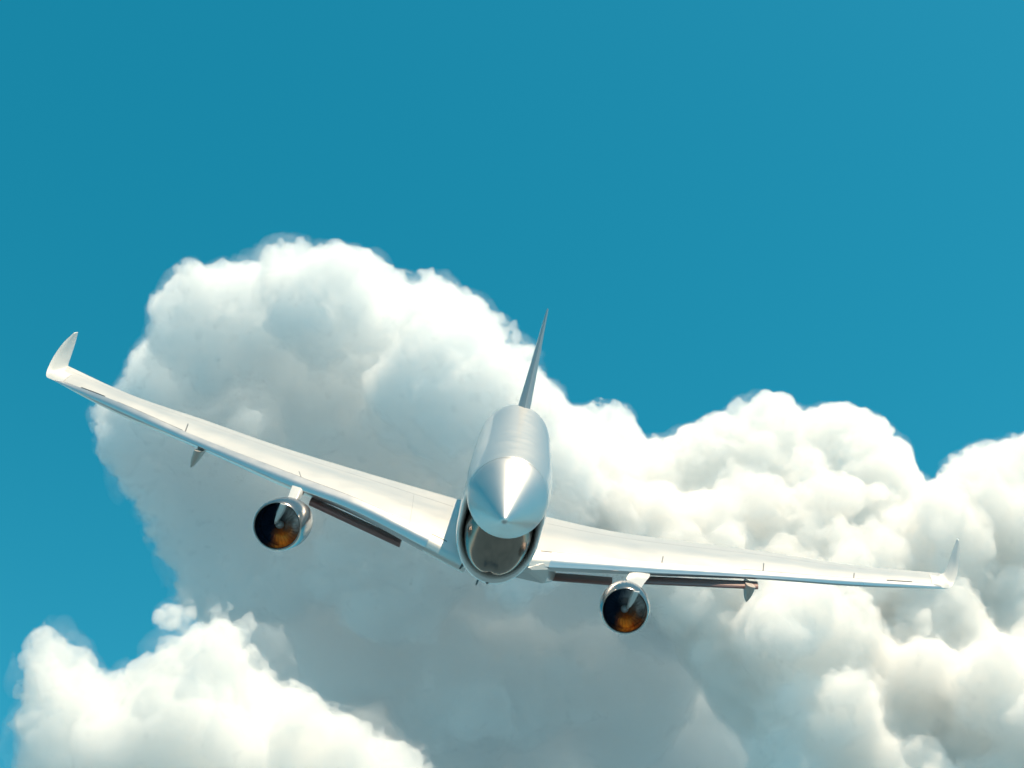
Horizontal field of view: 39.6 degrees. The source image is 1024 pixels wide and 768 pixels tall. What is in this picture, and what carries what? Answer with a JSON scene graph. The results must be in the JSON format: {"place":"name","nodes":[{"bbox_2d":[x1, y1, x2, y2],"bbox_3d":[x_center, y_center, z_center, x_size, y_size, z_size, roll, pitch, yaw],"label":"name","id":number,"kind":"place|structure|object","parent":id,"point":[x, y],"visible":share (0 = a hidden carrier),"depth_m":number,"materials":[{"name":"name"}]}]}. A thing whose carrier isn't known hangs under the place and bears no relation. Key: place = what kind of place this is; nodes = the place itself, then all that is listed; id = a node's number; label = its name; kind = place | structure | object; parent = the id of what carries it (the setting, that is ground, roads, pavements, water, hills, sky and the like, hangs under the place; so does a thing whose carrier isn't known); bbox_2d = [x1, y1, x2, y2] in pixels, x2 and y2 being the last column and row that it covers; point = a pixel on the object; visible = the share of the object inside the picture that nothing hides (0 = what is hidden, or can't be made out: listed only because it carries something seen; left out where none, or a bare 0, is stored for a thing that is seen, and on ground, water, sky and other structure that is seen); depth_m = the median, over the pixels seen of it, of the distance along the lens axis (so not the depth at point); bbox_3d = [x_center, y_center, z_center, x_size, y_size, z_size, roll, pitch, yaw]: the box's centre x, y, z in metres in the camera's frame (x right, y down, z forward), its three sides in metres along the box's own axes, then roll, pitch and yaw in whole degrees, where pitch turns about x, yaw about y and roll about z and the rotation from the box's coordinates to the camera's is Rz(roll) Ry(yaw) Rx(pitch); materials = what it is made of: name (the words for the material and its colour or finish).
{"place":"outdoors","nodes":[
{"label":"outdoors","id":0,"kind":"place"},
{"bbox_2d":[46,308,959,633],"bbox_3d":[0.171,2.113,57.033,39.264,10.678,32.250,12,3,0],"label":"airplane","id":1,"kind":"object","parent":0,"point":[494,524],"visible":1,"depth_m":53.63,"materials":[{"name":"silver metal"}]},
{"bbox_2d":[0,0,1023,767],"label":"sky","id":2,"kind":"structure","parent":0,"point":[773,250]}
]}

